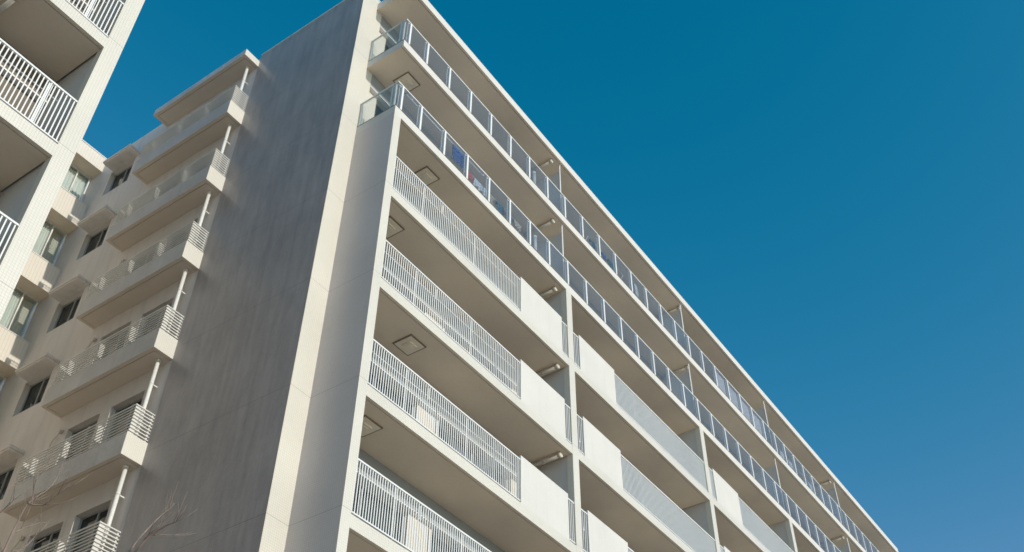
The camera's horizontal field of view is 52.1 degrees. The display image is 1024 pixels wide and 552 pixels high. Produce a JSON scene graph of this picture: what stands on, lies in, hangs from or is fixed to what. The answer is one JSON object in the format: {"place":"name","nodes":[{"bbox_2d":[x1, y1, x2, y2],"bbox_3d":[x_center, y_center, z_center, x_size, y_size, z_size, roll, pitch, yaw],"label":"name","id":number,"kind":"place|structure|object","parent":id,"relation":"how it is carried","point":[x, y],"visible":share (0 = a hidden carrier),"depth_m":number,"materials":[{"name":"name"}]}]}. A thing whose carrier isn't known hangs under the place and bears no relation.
{"place":"outdoors","nodes":[
{"label":"outdoors","id":0,"kind":"place"},
{"bbox_2d":[0,0,144,319],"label":"apartment building","id":1,"kind":"structure","parent":0,"point":[59,59],"depth_m":17.29,"materials":[{"name":"white paint"}]},
{"bbox_2d":[0,0,1023,551],"label":"sky","id":2,"kind":"structure","parent":0,"point":[834,189],"materials":[{"name":"blue"}]},
{"bbox_3d":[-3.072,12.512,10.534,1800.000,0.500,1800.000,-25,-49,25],"label":"ground","id":3,"kind":"structure","parent":0,"visible":0},
{"bbox_2d":[0,443,88,551],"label":"bare tree","id":4,"kind":"object","parent":3,"relation":"on","point":[15,527],"visible":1,"depth_m":10.61,"materials":[{"name":"brown plant"}]},
{"bbox_2d":[129,483,195,551],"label":"bare tree","id":5,"kind":"object","parent":3,"relation":"on","point":[148,536],"visible":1,"depth_m":11.66,"materials":[{"name":"brown plant"}]},
{"bbox_2d":[0,0,897,551],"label":"apartment building","id":6,"kind":"structure","parent":3,"relation":"on","point":[308,288],"depth_m":26.92,"materials":[{"name":"beige concrete"}]},
{"bbox_2d":[0,374,5,391],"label":"window","id":7,"kind":"structure","parent":6,"relation":"in","point":[2,376],"depth_m":29.42,"materials":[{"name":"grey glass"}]},
{"bbox_2d":[0,465,15,496],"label":"window","id":8,"kind":"structure","parent":6,"relation":"in","point":[7,472],"depth_m":26.30,"materials":[{"name":"metal"}]},
{"bbox_2d":[0,286,38,337],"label":"window","id":9,"kind":"structure","parent":6,"relation":"in","point":[13,305],"depth_m":30.85,"materials":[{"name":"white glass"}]},
{"bbox_2d":[19,374,50,412],"bbox_3d":[-12.663,3.201,28.028,1.200,1.140,0.080,-25,-49,25],"label":"window","id":10,"kind":"structure","parent":6,"relation":"in","point":[45,379],"depth_m":28.32,"materials":[{"name":"metal"}]},
{"bbox_2d":[30,527,61,551],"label":"window","id":11,"kind":"structure","parent":6,"relation":"in","point":[51,534],"depth_m":23.28,"materials":[{"name":"metal"}]},
{"bbox_2d":[32,219,66,264],"bbox_3d":[-14.569,-0.899,32.622,0.150,1.930,0.970,-25,-49,25],"label":"window","id":12,"kind":"structure","parent":6,"relation":"in","point":[46,231],"depth_m":32.88,"materials":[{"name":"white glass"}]},
{"bbox_2d":[53,295,81,328],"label":"window","id":13,"kind":"structure","parent":6,"relation":"in","point":[74,301],"depth_m":30.33,"materials":[{"name":"metal"}]},
{"bbox_2d":[61,163,90,200],"bbox_3d":[-14.554,-2.924,34.541,0.150,1.710,0.970,-25,-49,25],"label":"window","id":14,"kind":"structure","parent":6,"relation":"in","point":[73,182],"depth_m":34.87,"materials":[{"name":"white glass"}]},
{"bbox_2d":[65,420,97,461],"bbox_3d":[-10.177,4.290,24.593,1.200,1.940,0.080,-25,-49,25],"label":"window","id":15,"kind":"structure","parent":6,"relation":"in","point":[95,422],"depth_m":25.20,"materials":[{"name":"metal"}]},
{"bbox_2d":[71,505,109,551],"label":"window","id":16,"kind":"structure","parent":6,"relation":"in","point":[98,513],"depth_m":22.53,"materials":[{"name":"metal"}]},
{"bbox_2d":[82,226,108,256],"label":"window","id":17,"kind":"structure","parent":6,"relation":"in","point":[102,231],"depth_m":32.34,"materials":[{"name":"metal"}]},
{"bbox_2d":[102,328,127,357],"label":"window","id":18,"kind":"structure","parent":6,"relation":"in","point":[127,328],"depth_m":27.22,"materials":[{"name":"metal"}]},
{"bbox_2d":[109,164,132,191],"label":"window","id":19,"kind":"structure","parent":6,"relation":"in","point":[126,170],"depth_m":34.34,"materials":[{"name":"metal"}]},
{"bbox_2d":[107,397,142,438],"bbox_3d":[-8.873,3.670,23.929,1.180,1.940,0.080,-25,-49,25],"label":"window","id":20,"kind":"structure","parent":6,"relation":"in","point":[139,400],"depth_m":24.52,"materials":[{"name":"metal"}]},
{"bbox_2d":[133,248,155,270],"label":"window","id":21,"kind":"structure","parent":6,"relation":"in","point":[155,248],"depth_m":29.24,"materials":[{"name":"metal"}]},
{"bbox_2d":[140,304,171,336],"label":"window","id":22,"kind":"structure","parent":6,"relation":"in","point":[170,304],"depth_m":26.54,"materials":[{"name":"metal"}]},
{"bbox_2d":[169,228,190,249],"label":"window","id":23,"kind":"structure","parent":6,"relation":"in","point":[189,228],"depth_m":28.62,"materials":[{"name":"metal"}]},
{"bbox_2d":[352,481,404,546],"bbox_3d":[-3.224,5.127,21.147,0.320,2.020,2.790,-25,-49,25],"label":"window","id":24,"kind":"structure","parent":6,"relation":"in","point":[356,481],"depth_m":21.99,"materials":[{"name":"glass"}]},
{"bbox_2d":[374,103,383,115],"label":"window","id":25,"kind":"structure","parent":6,"relation":"in","point":[378,107],"depth_m":29.07,"materials":[{"name":"glass"}]},
{"bbox_2d":[368,370,414,416],"bbox_3d":[-3.208,3.022,23.142,0.320,2.020,2.790,-25,-49,25],"label":"window","id":26,"kind":"structure","parent":6,"relation":"in","point":[370,370],"depth_m":24.13,"materials":[{"name":"glass"}]},
{"bbox_2d":[406,94,483,175],"bbox_3d":[-1.770,-3.774,28.545,0.134,0.214,3.400,-25,-49,25],"label":"laundry pole","id":27,"kind":"object","parent":6,"relation":"attached to","point":[410,98],"visible":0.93,"depth_m":28.32,"materials":[{"name":"silver metal"}]},
{"bbox_2d":[452,145,463,167],"bbox_3d":[-1.483,-3.277,28.766,0.099,0.634,0.516,-25,-49,25],"label":"hanging towel","id":28,"kind":"object","parent":27,"relation":"hanging from","point":[458,155],"visible":1,"depth_m":28.73,"materials":[{"name":"blue fabric"}]},
{"bbox_2d":[431,532,459,551],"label":"window","id":29,"kind":"structure","parent":6,"relation":"in","point":[432,532],"depth_m":23.32,"materials":[{"name":"glass"}]},
{"bbox_2d":[438,424,506,488],"bbox_3d":[-1.108,5.106,25.323,0.320,2.020,3.040,-25,-49,25],"label":"window","id":30,"kind":"structure","parent":6,"relation":"in","point":[439,424],"depth_m":25.87,"materials":[{"name":"glass"}]},
{"bbox_2d":[633,283,638,296],"bbox_3d":[4.308,0.496,36.509,0.086,0.565,0.222,-25,-49,25],"label":"hanging towel","id":31,"kind":"object","parent":6,"relation":"hanging from","point":[636,290],"visible":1,"depth_m":36.48,"materials":[{"name":"white fabric"}]},
{"bbox_2d":[716,372,725,393],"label":"privacy screen","id":32,"kind":"object","parent":6,"relation":"attached to","point":[720,382],"visible":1,"depth_m":40.39,"materials":[{"name":"grey glass"}]},
{"bbox_2d":[728,386,738,408],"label":"privacy screen","id":33,"kind":"object","parent":6,"relation":"attached to","point":[733,397],"visible":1,"depth_m":41.04,"materials":[{"name":"grey glass"}]},
{"bbox_2d":[741,400,750,421],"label":"privacy screen","id":34,"kind":"object","parent":6,"relation":"attached to","point":[745,409],"visible":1,"depth_m":41.69,"materials":[{"name":"grey glass"}]},
{"bbox_2d":[752,412,762,435],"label":"privacy screen","id":35,"kind":"object","parent":6,"relation":"attached to","point":[757,424],"visible":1,"depth_m":42.33,"materials":[{"name":"grey glass"}]},
{"bbox_3d":[-0.663,-1.856,29.666,0.430,0.795,2.730,-25,-49,25],"label":"drying rack","id":36,"kind":"object","parent":6,"relation":"on","visible":0},
{"bbox_2d":[468,171,472,180],"bbox_3d":[-1.192,-2.792,29.038,0.082,0.315,0.283,-25,-49,25],"label":"shirt","id":37,"kind":"object","parent":36,"relation":"hanging from","point":[470,176],"visible":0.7,"depth_m":29.04,"materials":[{"name":"pink fabric"}]},
{"bbox_2d":[473,178,486,195],"bbox_3d":[-0.866,-2.461,29.342,0.121,0.375,0.657,-25,-49,25],"label":"shirt","id":38,"kind":"object","parent":36,"relation":"hanging from","point":[476,182],"visible":0.9,"depth_m":29.28,"materials":[{"name":"white fabric"}]},
{"bbox_2d":[496,201,503,215],"bbox_3d":[-0.336,-1.907,29.892,0.084,0.415,0.368,-25,-49,25],"label":"shirt","id":39,"kind":"object","parent":36,"relation":"hanging from","point":[500,208],"visible":0.98,"depth_m":29.88,"materials":[{"name":"teal fabric"}]},
{"bbox_2d":[512,218,520,231],"bbox_3d":[0.134,-1.478,30.415,0.082,0.315,0.323,-25,-49,25],"label":"shirt","id":40,"kind":"object","parent":36,"relation":"hanging from","point":[517,225],"visible":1,"depth_m":30.41,"materials":[{"name":"beige fabric"}]},
{"bbox_3d":[3.033,-0.318,35.489,0.430,0.815,2.350,-25,-49,25],"label":"drying rack","id":41,"kind":"object","parent":6,"relation":"on","visible":0},
{"bbox_2d":[589,239,594,248],"bbox_3d":[2.694,-1.030,35.024,0.085,0.434,0.318,-25,-49,25],"label":"shirt","id":42,"kind":"object","parent":41,"relation":"hanging from","point":[592,243],"visible":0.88,"depth_m":35.04,"materials":[{"name":"teal fabric"}]},
{"bbox_2d":[607,259,613,269],"bbox_3d":[3.364,-0.365,35.720,0.086,0.435,0.375,-25,-49,25],"label":"shirt","id":43,"kind":"object","parent":41,"relation":"hanging from","point":[610,263],"visible":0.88,"depth_m":35.71,"materials":[{"name":"teal fabric"}]}
]}

